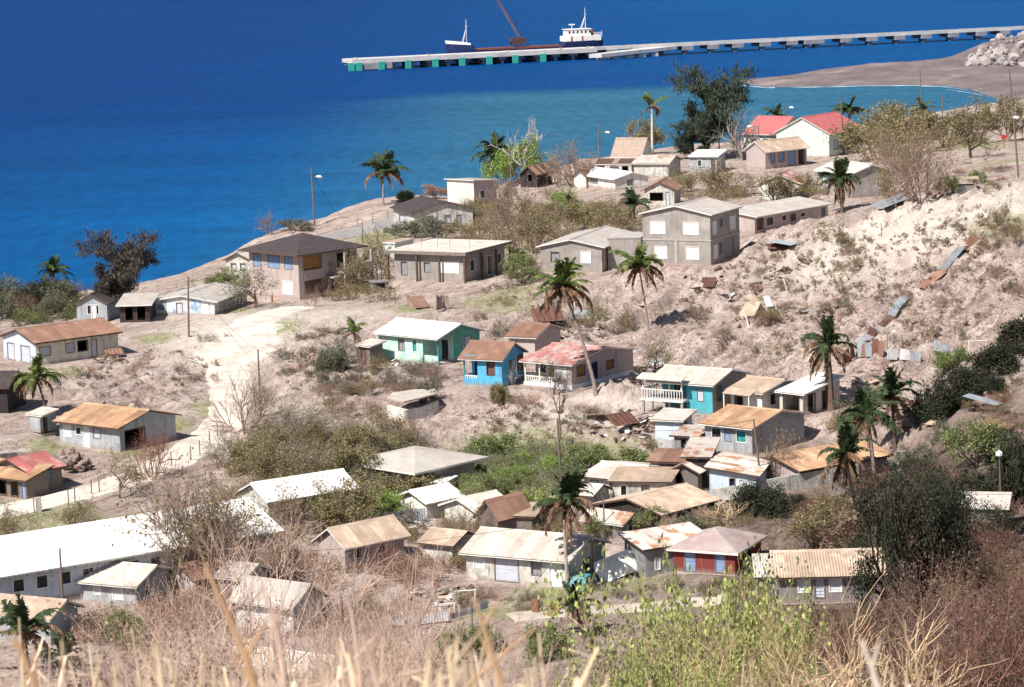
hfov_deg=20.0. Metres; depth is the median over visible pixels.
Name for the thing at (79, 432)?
window
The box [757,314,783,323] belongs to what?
shrub
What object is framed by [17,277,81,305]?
bush
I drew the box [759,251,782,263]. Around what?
shrub
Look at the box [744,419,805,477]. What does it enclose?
tree
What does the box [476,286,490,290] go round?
shrub
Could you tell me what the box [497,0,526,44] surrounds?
crawler crane
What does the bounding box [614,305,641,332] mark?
bush
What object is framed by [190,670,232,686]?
grass clump
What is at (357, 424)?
bush
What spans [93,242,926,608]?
debris
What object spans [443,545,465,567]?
bush
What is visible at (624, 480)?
back shed
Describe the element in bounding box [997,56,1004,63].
boulder
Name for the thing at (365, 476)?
bush
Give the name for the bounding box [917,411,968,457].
tree
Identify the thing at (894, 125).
tree
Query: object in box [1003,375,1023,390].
shrub
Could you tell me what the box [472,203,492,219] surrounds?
tree
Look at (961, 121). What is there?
tree
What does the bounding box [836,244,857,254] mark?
shrub
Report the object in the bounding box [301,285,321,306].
tree
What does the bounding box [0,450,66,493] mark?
red roof house
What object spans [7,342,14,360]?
door
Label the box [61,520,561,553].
wire
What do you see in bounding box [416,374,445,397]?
bush
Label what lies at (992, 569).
bush
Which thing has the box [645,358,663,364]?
tin scrap
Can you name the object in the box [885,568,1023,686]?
bush
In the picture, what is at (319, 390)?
bush
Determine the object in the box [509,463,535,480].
bush
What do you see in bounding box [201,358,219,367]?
shrub
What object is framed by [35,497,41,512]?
gate pillar
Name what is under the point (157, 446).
tree
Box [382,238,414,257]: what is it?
hut
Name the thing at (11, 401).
dark house
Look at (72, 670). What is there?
grass clump
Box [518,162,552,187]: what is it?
wrecked shack
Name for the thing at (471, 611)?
utility pole
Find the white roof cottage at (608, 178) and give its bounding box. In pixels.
[587,167,651,189]
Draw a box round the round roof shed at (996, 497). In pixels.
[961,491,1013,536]
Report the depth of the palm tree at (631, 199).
381.86 m
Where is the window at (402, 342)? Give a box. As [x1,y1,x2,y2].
[398,339,404,350]
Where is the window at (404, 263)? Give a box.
[400,261,407,274]
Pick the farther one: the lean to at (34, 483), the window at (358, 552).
the lean to at (34, 483)
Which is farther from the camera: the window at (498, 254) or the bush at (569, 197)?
the bush at (569, 197)
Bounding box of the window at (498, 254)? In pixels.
[497,252,501,263]
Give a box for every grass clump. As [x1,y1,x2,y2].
[0,628,141,686]
[1,659,41,686]
[9,672,40,686]
[18,617,117,686]
[20,637,65,686]
[20,658,112,686]
[31,645,214,686]
[41,642,84,686]
[46,653,242,686]
[61,640,65,686]
[93,654,102,686]
[112,633,295,686]
[114,668,147,686]
[118,654,264,686]
[125,670,215,686]
[144,648,202,686]
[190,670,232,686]
[194,642,455,686]
[226,648,252,686]
[229,666,328,686]
[233,620,357,686]
[235,648,398,686]
[235,669,301,686]
[256,665,343,686]
[267,676,332,686]
[268,655,303,686]
[278,656,356,686]
[310,654,378,686]
[324,640,485,686]
[325,638,346,663]
[336,643,496,686]
[340,636,433,686]
[353,651,590,686]
[388,645,592,686]
[392,637,489,686]
[403,656,535,686]
[418,633,639,686]
[432,649,596,686]
[437,671,439,686]
[440,635,608,686]
[690,661,759,686]
[800,658,843,686]
[883,660,935,686]
[891,670,939,686]
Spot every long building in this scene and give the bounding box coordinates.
[0,497,283,600]
[235,468,358,525]
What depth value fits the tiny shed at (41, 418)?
258.70 m
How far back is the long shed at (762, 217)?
350.57 m
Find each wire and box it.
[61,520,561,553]
[259,350,555,418]
[323,142,506,167]
[558,418,753,430]
[558,421,603,497]
[756,420,998,452]
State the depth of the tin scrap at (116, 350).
295.80 m
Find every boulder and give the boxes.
[968,54,979,61]
[977,44,988,48]
[979,55,987,60]
[982,60,991,64]
[992,47,1000,53]
[995,33,1002,38]
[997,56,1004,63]
[1013,42,1021,48]
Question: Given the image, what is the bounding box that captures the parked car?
[569,573,596,590]
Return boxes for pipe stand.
[439,602,455,620]
[457,589,475,610]
[967,340,986,352]
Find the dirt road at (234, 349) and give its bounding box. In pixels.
[0,306,313,517]
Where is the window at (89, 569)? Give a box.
[82,566,93,576]
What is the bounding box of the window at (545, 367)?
[541,364,546,373]
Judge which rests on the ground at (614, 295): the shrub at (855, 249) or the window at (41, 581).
the shrub at (855, 249)
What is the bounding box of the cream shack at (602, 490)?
[573,483,612,511]
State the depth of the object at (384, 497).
230.02 m
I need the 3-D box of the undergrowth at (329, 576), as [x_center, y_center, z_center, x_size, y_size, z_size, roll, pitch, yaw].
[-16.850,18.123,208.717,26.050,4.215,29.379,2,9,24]
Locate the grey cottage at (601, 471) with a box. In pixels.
[582,460,659,494]
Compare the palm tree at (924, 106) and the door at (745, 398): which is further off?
the palm tree at (924, 106)
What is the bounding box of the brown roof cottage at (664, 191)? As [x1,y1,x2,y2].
[641,177,684,206]
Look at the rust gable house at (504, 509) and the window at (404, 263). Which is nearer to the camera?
the rust gable house at (504, 509)
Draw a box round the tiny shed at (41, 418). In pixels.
[25,406,58,435]
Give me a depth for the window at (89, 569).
211.08 m
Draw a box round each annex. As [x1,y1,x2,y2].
[607,232,642,269]
[680,436,720,489]
[750,553,773,587]
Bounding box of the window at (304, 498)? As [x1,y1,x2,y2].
[298,498,307,510]
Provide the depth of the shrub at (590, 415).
260.84 m
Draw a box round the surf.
[834,85,964,89]
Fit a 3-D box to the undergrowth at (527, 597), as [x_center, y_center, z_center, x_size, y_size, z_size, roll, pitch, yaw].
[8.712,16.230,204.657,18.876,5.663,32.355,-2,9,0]
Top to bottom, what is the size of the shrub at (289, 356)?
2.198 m
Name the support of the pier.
in the sea
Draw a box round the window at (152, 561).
[150,556,161,565]
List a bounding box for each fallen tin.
[855,293,910,343]
[919,269,945,288]
[939,246,964,269]
[963,233,978,250]
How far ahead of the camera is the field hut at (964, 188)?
321.05 m
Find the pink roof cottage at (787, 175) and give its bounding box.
[757,169,809,200]
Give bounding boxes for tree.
[0,496,45,534]
[0,592,64,679]
[9,353,66,406]
[36,254,74,281]
[37,631,87,686]
[52,489,106,525]
[67,226,164,301]
[92,443,164,497]
[104,439,283,598]
[116,421,186,480]
[130,455,243,573]
[151,458,246,592]
[177,476,310,579]
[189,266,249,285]
[197,356,306,434]
[203,507,318,589]
[215,262,281,307]
[253,209,277,234]
[259,469,359,544]
[276,217,319,231]
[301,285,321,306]
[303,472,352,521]
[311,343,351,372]
[318,260,343,293]
[324,323,361,367]
[333,243,379,291]
[338,316,367,357]
[357,223,395,281]
[358,150,410,205]
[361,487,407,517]
[364,469,404,493]
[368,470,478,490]
[379,219,428,237]
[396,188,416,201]
[404,415,422,445]
[415,212,464,238]
[420,183,446,197]
[433,495,492,531]
[434,217,499,238]
[437,476,493,518]
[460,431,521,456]
[470,131,511,177]
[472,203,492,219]
[473,191,532,241]
[480,138,519,188]
[482,116,551,170]
[485,167,572,253]
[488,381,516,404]
[490,128,557,182]
[490,175,522,202]
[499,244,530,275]
[502,249,542,282]
[507,360,520,389]
[510,484,560,513]
[519,251,549,283]
[526,257,597,396]
[532,465,597,583]
[538,147,567,187]
[538,192,594,235]
[538,356,574,394]
[541,130,598,187]
[543,372,571,413]
[548,186,582,207]
[551,578,602,637]
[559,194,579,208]
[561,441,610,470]
[578,194,641,229]
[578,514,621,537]
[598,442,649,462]
[609,241,664,329]
[616,187,651,224]
[624,117,675,145]
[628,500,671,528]
[631,330,674,385]
[639,91,668,152]
[662,60,758,148]
[665,168,704,191]
[668,118,710,155]
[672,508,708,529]
[682,157,762,191]
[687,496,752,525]
[706,103,753,160]
[713,111,765,158]
[725,476,791,519]
[736,164,795,203]
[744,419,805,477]
[762,103,786,115]
[769,482,864,548]
[781,170,817,197]
[800,314,857,410]
[814,156,860,212]
[817,420,879,528]
[820,397,864,433]
[822,99,916,160]
[827,527,884,552]
[829,94,870,117]
[832,385,905,473]
[839,132,857,152]
[841,101,915,162]
[843,461,976,613]
[857,122,920,168]
[861,99,948,151]
[867,116,948,198]
[868,105,964,216]
[870,364,922,452]
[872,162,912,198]
[872,451,989,616]
[882,450,967,502]
[885,442,938,468]
[900,371,970,428]
[904,112,940,137]
[904,464,1010,539]
[911,97,933,115]
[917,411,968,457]
[922,102,974,146]
[928,346,971,377]
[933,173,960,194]
[938,416,1021,467]
[942,90,1005,160]
[945,362,990,409]
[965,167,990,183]
[977,90,1023,143]
[987,420,1023,506]
[992,313,1023,355]
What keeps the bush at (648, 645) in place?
on the ground at (614, 295)
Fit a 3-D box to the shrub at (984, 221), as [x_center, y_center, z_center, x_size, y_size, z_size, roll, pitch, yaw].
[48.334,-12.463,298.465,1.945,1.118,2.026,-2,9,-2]
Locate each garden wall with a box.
[712,464,858,503]
[828,463,924,496]
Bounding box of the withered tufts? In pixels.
[73,158,1023,459]
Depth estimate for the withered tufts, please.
288.87 m
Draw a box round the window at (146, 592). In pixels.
[144,584,150,596]
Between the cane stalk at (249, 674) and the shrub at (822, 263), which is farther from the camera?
the shrub at (822, 263)
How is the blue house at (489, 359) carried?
on the ground at (614, 295)
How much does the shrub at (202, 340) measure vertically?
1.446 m
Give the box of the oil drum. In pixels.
[531,599,539,611]
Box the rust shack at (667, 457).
[645,448,685,466]
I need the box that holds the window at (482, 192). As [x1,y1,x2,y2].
[480,190,484,198]
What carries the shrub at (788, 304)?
on the ground at (614, 295)
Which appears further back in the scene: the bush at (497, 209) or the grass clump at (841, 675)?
the bush at (497, 209)
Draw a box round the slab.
[583,411,610,414]
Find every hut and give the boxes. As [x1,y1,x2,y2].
[212,560,273,595]
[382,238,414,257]
[510,502,543,529]
[579,507,645,540]
[669,424,704,448]
[950,176,978,193]
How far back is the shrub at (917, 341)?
265.77 m
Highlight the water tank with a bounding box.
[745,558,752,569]
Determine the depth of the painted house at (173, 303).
324.55 m
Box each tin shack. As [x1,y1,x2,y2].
[618,522,702,577]
[670,460,705,489]
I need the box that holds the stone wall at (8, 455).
[0,452,67,469]
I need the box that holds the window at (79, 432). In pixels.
[75,427,81,435]
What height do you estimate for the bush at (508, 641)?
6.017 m
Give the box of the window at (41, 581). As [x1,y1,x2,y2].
[36,574,48,588]
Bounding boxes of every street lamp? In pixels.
[311,167,321,225]
[598,125,609,158]
[747,125,759,139]
[996,443,1002,491]
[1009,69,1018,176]
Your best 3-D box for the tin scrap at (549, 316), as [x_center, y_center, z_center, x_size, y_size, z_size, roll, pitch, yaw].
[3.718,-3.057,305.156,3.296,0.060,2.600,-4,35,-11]
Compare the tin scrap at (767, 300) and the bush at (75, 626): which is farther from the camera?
the tin scrap at (767, 300)
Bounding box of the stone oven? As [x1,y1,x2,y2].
[368,279,389,292]
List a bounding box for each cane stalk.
[0,626,37,686]
[136,632,165,686]
[204,565,268,686]
[256,586,287,686]
[317,632,378,686]
[344,589,363,686]
[361,620,390,686]
[424,646,430,686]
[446,629,481,686]
[464,600,535,686]
[472,588,505,686]
[859,636,880,686]
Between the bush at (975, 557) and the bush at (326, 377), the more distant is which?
the bush at (326, 377)
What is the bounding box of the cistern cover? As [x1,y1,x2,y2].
[387,389,437,402]
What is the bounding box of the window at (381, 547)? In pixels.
[377,543,385,553]
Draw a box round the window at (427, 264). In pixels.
[423,262,430,272]
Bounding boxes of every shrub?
[73,362,96,374]
[99,351,118,359]
[129,394,143,401]
[132,359,145,367]
[134,352,154,361]
[141,383,159,392]
[164,364,189,373]
[164,387,192,394]
[174,378,185,385]
[186,372,205,380]
[197,334,215,342]
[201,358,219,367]
[202,333,219,341]
[206,369,222,384]
[270,348,291,356]
[275,366,299,374]
[285,346,310,359]
[288,363,308,372]
[295,355,306,365]
[307,331,321,339]
[308,345,323,352]
[311,324,340,334]
[343,383,368,394]
[357,356,378,371]
[472,310,487,319]
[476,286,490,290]
[488,293,511,302]
[488,423,504,433]
[492,276,513,289]
[497,419,510,423]
[501,322,515,332]
[504,395,527,403]
[516,391,539,404]
[516,395,544,408]
[530,412,550,423]
[563,402,589,411]
[565,419,594,430]
[575,414,596,424]
[577,403,611,418]
[578,399,603,414]
[677,307,706,320]
[690,304,714,319]
[710,324,740,336]
[716,343,725,353]
[721,345,743,354]
[722,303,742,311]
[725,281,741,294]
[745,281,762,289]
[749,265,766,275]
[749,342,763,355]
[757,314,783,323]
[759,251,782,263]
[766,279,787,286]
[768,344,784,359]
[775,308,788,322]
[776,281,802,292]
[780,301,796,308]
[796,301,816,308]
[799,330,816,346]
[801,255,822,263]
[809,225,828,242]
[814,217,836,230]
[814,298,833,309]
[815,257,831,266]
[827,297,843,303]
[828,271,844,284]
[830,258,853,272]
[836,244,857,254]
[836,286,849,295]
[836,297,848,308]
[840,297,854,306]
[843,230,865,243]
[843,245,861,253]
[847,239,868,251]
[878,313,897,324]
[885,281,902,289]
[886,302,903,313]
[889,267,914,277]
[904,338,918,346]
[912,255,930,273]
[917,320,936,342]
[919,251,932,256]
[920,263,939,274]
[928,235,951,247]
[928,296,948,306]
[934,279,949,291]
[940,262,964,275]
[947,301,963,310]
[948,222,965,228]
[951,165,972,174]
[954,327,970,339]
[955,202,967,213]
[961,400,980,409]
[970,275,992,283]
[971,310,985,317]
[974,219,990,226]
[976,240,995,252]
[976,401,994,411]
[981,163,999,171]
[982,233,1006,242]
[984,179,1000,188]
[984,389,1016,403]
[984,401,1012,416]
[988,241,1001,248]
[988,272,1008,278]
[990,224,1008,235]
[991,366,1022,387]
[991,412,1022,425]
[993,164,1008,172]
[993,176,1007,180]
[996,219,1022,235]
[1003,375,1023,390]
[1003,419,1018,432]
[1005,279,1023,288]
[1005,285,1023,295]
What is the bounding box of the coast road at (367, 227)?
[318,215,393,238]
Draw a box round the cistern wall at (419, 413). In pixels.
[387,400,438,420]
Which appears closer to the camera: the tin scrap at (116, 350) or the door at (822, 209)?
the tin scrap at (116, 350)
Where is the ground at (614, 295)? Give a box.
[0,99,1023,686]
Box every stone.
[58,448,64,455]
[63,462,70,468]
[66,447,74,452]
[73,453,78,461]
[73,464,80,469]
[79,458,90,464]
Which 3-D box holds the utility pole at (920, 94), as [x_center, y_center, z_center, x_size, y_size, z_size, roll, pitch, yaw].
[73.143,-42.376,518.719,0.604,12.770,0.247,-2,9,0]
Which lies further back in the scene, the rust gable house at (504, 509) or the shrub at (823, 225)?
the shrub at (823, 225)
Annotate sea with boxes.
[0,0,1023,294]
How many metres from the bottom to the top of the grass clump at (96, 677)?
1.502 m
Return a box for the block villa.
[638,196,742,264]
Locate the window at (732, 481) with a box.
[729,478,735,485]
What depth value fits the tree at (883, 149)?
443.77 m
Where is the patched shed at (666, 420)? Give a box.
[650,407,696,442]
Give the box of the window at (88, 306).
[87,305,91,314]
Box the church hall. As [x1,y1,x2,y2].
[774,111,862,156]
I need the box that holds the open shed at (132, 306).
[115,292,159,322]
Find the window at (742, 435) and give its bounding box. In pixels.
[736,430,746,443]
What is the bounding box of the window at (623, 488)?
[620,485,626,495]
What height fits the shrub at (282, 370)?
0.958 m
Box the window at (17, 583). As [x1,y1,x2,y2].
[12,578,25,592]
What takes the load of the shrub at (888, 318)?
on the ground at (614, 295)
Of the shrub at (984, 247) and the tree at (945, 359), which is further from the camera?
the shrub at (984, 247)
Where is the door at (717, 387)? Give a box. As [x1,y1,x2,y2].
[716,384,721,401]
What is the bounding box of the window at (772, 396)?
[770,393,776,405]
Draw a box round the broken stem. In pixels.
[558,413,561,439]
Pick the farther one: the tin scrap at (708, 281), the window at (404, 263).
the window at (404, 263)
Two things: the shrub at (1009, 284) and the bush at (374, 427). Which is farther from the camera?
the shrub at (1009, 284)
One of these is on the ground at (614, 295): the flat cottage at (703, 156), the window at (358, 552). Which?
the flat cottage at (703, 156)
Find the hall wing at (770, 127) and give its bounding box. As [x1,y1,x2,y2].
[741,115,796,147]
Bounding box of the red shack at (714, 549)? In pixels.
[666,526,767,575]
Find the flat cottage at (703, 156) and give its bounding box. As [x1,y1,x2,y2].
[687,149,727,172]
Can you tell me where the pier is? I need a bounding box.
[342,26,1023,70]
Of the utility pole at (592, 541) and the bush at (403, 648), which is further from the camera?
the utility pole at (592, 541)
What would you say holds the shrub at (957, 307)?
on the ground at (614, 295)
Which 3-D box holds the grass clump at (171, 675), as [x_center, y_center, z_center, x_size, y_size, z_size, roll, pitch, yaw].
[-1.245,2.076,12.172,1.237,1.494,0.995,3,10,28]
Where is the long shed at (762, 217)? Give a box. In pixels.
[739,196,833,233]
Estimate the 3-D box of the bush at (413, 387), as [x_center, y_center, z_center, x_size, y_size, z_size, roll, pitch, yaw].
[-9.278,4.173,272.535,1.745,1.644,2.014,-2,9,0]
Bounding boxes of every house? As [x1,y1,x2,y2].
[0,317,122,364]
[0,370,26,413]
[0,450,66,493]
[0,593,84,645]
[52,402,181,451]
[72,289,120,320]
[73,561,172,607]
[155,282,249,315]
[169,552,255,596]
[227,575,327,633]
[237,233,373,299]
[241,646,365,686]
[311,514,411,571]
[373,317,484,364]
[385,234,512,282]
[389,195,475,231]
[393,482,464,519]
[415,527,474,564]
[438,489,502,528]
[446,178,498,204]
[457,340,528,386]
[458,526,611,588]
[472,491,530,527]
[504,322,564,357]
[518,342,638,389]
[535,225,631,272]
[571,166,593,187]
[572,158,634,171]
[592,482,721,528]
[610,137,653,157]
[631,155,682,176]
[636,364,751,414]
[698,404,810,454]
[704,451,770,493]
[722,375,794,408]
[742,136,810,168]
[759,440,893,478]
[767,547,886,604]
[813,159,891,197]
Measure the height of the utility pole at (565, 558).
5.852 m
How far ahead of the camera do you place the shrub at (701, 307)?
298.73 m
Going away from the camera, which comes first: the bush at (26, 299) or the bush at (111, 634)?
the bush at (111, 634)
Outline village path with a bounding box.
[506,593,729,621]
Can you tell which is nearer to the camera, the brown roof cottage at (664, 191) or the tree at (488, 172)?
the brown roof cottage at (664, 191)
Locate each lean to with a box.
[0,458,53,499]
[774,372,844,415]
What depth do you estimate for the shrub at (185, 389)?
275.76 m
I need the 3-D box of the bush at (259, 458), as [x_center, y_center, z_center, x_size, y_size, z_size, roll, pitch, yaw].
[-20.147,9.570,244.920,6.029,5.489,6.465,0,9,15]
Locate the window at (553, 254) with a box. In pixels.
[550,251,559,261]
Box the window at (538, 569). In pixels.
[530,561,541,575]
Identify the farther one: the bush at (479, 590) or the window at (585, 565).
the window at (585, 565)
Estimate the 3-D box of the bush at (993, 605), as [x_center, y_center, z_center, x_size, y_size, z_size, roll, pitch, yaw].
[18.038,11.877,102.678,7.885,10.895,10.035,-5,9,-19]
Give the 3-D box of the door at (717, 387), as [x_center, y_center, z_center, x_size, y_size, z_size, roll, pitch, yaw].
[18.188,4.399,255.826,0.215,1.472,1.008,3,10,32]
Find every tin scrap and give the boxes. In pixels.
[104,348,123,354]
[408,295,429,307]
[530,307,564,321]
[568,310,589,318]
[605,411,639,426]
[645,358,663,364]
[701,277,716,286]
[739,301,760,315]
[745,294,762,306]
[763,295,772,306]
[765,243,787,248]
[768,239,796,244]
[869,194,913,207]
[925,418,938,424]
[963,393,999,404]
[982,418,1014,428]
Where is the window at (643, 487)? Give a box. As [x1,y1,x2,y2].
[641,485,649,490]
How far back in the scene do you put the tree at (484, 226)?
382.07 m
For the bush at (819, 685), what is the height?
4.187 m
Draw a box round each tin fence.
[379,508,425,522]
[380,600,487,624]
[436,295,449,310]
[657,439,685,447]
[842,342,854,363]
[855,339,884,356]
[887,349,920,361]
[933,340,959,352]
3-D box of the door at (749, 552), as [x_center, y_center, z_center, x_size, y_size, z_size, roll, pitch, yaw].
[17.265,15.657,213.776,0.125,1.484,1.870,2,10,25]
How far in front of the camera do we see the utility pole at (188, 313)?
305.03 m
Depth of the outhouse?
287.07 m
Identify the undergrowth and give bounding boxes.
[0,296,79,326]
[68,531,465,643]
[215,418,421,527]
[293,315,624,395]
[319,132,991,302]
[403,415,763,545]
[438,434,614,501]
[504,575,764,610]
[777,449,1023,665]
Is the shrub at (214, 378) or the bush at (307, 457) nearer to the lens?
the bush at (307, 457)
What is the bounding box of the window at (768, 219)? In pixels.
[766,216,773,225]
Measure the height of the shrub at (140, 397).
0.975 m
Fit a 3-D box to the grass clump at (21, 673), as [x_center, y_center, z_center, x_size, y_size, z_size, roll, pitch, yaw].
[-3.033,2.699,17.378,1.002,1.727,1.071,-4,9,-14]
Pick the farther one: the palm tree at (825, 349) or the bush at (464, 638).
the palm tree at (825, 349)
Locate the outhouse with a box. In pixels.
[354,338,386,364]
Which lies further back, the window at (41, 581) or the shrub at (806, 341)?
the shrub at (806, 341)
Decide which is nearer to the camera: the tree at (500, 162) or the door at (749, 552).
the door at (749, 552)
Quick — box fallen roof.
[591,549,636,581]
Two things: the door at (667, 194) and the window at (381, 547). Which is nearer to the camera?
the window at (381, 547)
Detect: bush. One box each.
[0,272,32,300]
[0,290,18,313]
[0,295,12,317]
[2,629,89,686]
[6,292,39,311]
[10,283,43,310]
[14,622,165,686]
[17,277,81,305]
[30,293,72,317]
[32,278,74,306]
[35,275,81,303]
[36,275,74,288]
[37,636,208,686]
[38,292,70,314]
[46,573,217,686]
[47,500,331,686]
[51,276,88,298]
[56,622,88,641]
[82,605,127,641]
[85,499,444,686]
[95,601,145,647]
[103,598,134,615]
[105,625,125,645]
[114,617,161,651]
[143,592,331,686]
[148,574,326,686]
[148,598,199,624]
[156,588,195,620]
[171,599,197,625]
[189,610,215,627]
[199,418,257,468]
[201,588,234,612]
[218,513,479,685]
[225,435,277,471]
[226,428,289,470]
[230,573,401,686]
[232,388,330,432]
[232,431,298,478]
[234,423,299,477]
[235,411,299,447]
[236,439,291,477]
[243,419,283,445]
[251,548,298,579]
[254,584,447,686]
[269,433,362,475]
[271,553,310,580]
[273,623,400,686]
[274,395,359,448]
[276,427,320,473]
[281,434,332,475]
[285,547,314,576]
[289,473,390,526]
[292,434,365,477]
[293,414,331,451]
[293,597,466,686]
[298,545,492,686]
[312,392,344,414]
[315,437,391,491]
[316,373,333,381]
[317,382,332,395]
[322,403,380,444]
[325,387,346,399]
[329,394,359,416]
[329,422,375,452]
[337,425,418,455]
[339,380,358,396]
[344,588,385,618]
[345,562,526,686]
[348,414,392,446]
[349,434,399,452]
[351,460,383,496]
[351,605,401,635]
[353,474,388,497]
[355,396,386,410]
[356,376,381,395]
[356,532,412,568]
[358,476,388,497]
[360,399,381,418]
[360,592,502,686]
[363,399,415,435]
[365,640,402,670]
[366,352,394,372]
[369,622,467,685]
[371,597,423,621]
[383,381,403,394]
[387,422,428,447]
[388,605,571,686]
[390,550,424,580]
[391,418,438,446]
[400,572,421,590]
[402,586,549,686]
[405,381,419,389]
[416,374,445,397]
[417,367,433,375]
[419,387,440,404]
[420,361,445,377]
[422,398,444,411]
[428,617,486,666]
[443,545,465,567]
[449,586,473,608]
[455,473,471,490]
[456,596,472,608]
[457,482,488,493]
[461,580,490,600]
[467,622,509,656]
[472,469,524,493]
[473,462,489,479]
[478,582,502,600]
[481,199,514,217]
[486,197,563,252]
[488,464,506,476]
[489,449,522,467]
[489,465,509,479]
[496,465,516,478]
[497,469,527,491]
[498,465,524,486]
[503,183,522,199]
[506,446,534,462]
[507,459,523,470]
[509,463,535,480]
[513,480,538,496]
[519,475,544,489]
[520,621,578,667]
[526,634,562,661]
[527,533,756,686]
[528,449,540,461]
[529,201,557,217]
[533,450,574,473]
[537,612,690,686]
[538,572,727,686]
[539,184,559,199]
[545,446,568,459]
[550,619,611,686]
[551,455,576,470]
[564,305,595,329]
[578,199,614,213]
[580,300,613,321]
[589,563,724,686]
[597,627,706,686]
[610,623,740,686]
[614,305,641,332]
[623,593,777,686]
[642,527,830,686]
[652,578,863,686]
[654,509,688,525]
[658,564,836,686]
[661,572,830,686]
[665,638,745,686]
[690,502,721,520]
[702,601,857,686]
[716,178,733,193]
[719,603,829,686]
[721,627,820,686]
[723,642,799,686]
[755,301,782,319]
[768,617,948,686]
[775,339,793,354]
[777,492,812,511]
[791,488,837,510]
[792,564,912,686]
[804,585,974,686]
[806,496,840,520]
[809,192,822,200]
[814,485,850,508]
[814,530,1023,686]
[814,612,854,634]
[820,530,1023,686]
[823,463,875,490]
[830,225,848,242]
[835,480,850,494]
[836,250,867,271]
[841,604,880,633]
[844,585,1008,686]
[850,592,911,633]
[864,607,1023,683]
[867,523,1023,686]
[875,460,915,494]
[878,561,1012,686]
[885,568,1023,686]
[887,466,947,492]
[890,523,1023,686]
[895,286,915,302]
[899,457,939,471]
[908,535,1023,686]
[918,581,978,629]
[924,615,969,649]
[928,567,983,607]
[936,537,985,569]
[938,582,988,616]
[947,359,972,384]
[950,458,1004,491]
[955,583,1003,603]
[956,548,989,564]
[957,112,982,131]
[962,502,1022,553]
[964,337,1023,375]
[964,547,1023,591]
[965,553,1023,671]
[968,616,1023,686]
[972,555,1023,602]
[974,375,986,395]
[978,501,1023,537]
[983,260,1004,274]
[983,373,1008,393]
[986,193,1013,237]
[987,578,1023,613]
[992,340,1018,361]
[995,330,1007,348]
[1007,217,1023,243]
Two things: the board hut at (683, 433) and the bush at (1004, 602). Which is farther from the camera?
the board hut at (683, 433)
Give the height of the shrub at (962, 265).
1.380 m
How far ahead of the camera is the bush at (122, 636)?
198.42 m
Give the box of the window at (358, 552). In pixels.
[354,548,362,558]
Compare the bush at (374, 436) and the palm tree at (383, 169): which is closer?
the bush at (374, 436)
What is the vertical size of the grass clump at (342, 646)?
1.624 m
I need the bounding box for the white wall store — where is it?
[430,475,457,486]
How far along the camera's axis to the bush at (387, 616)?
61.59 m
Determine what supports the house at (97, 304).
on the ground at (614, 295)
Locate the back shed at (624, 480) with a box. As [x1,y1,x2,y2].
[607,466,679,497]
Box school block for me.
[350,446,488,493]
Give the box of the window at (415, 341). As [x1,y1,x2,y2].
[412,339,416,352]
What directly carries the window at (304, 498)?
in the second long building at (263, 488)
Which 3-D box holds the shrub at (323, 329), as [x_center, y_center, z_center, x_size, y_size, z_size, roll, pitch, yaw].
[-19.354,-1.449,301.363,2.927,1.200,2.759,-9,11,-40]
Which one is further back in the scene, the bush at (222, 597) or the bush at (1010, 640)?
the bush at (222, 597)
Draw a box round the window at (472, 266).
[470,259,474,271]
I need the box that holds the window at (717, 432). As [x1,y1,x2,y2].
[711,427,721,440]
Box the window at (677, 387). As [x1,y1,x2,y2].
[673,385,681,394]
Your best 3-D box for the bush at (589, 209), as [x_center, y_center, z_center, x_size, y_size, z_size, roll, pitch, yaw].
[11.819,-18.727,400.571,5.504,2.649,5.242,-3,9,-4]
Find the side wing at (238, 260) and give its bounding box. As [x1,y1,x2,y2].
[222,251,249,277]
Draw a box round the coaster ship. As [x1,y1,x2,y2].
[445,16,602,62]
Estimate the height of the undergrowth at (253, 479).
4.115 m
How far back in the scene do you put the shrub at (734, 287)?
305.63 m
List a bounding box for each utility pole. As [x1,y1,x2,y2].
[59,548,63,598]
[187,276,189,336]
[257,350,261,416]
[340,597,343,644]
[471,591,472,629]
[510,147,511,188]
[556,418,560,470]
[563,520,568,591]
[581,538,604,575]
[603,498,604,538]
[753,419,759,465]
[840,96,844,154]
[919,70,922,120]
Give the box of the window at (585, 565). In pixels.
[582,554,591,572]
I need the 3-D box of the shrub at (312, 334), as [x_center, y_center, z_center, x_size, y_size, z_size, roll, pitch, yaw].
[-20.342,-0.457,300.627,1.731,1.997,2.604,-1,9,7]
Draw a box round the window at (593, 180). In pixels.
[590,178,597,183]
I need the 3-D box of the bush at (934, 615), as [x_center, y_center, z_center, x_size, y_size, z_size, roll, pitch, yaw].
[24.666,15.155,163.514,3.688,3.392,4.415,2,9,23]
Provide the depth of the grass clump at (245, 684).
12.22 m
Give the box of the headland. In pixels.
[739,36,1023,101]
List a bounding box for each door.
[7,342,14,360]
[20,344,30,363]
[21,482,26,498]
[82,426,90,447]
[91,304,95,317]
[91,338,97,356]
[176,302,182,313]
[331,278,334,292]
[360,347,365,363]
[441,339,448,360]
[456,214,461,227]
[474,361,477,374]
[487,255,492,274]
[494,558,518,582]
[548,562,561,586]
[591,361,597,378]
[665,192,669,205]
[684,552,695,571]
[711,159,714,169]
[714,554,725,572]
[716,384,721,401]
[725,237,733,257]
[743,547,751,568]
[744,397,750,405]
[788,150,794,164]
[820,206,825,217]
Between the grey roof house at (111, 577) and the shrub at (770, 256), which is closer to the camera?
the grey roof house at (111, 577)
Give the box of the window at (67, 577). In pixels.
[59,570,71,585]

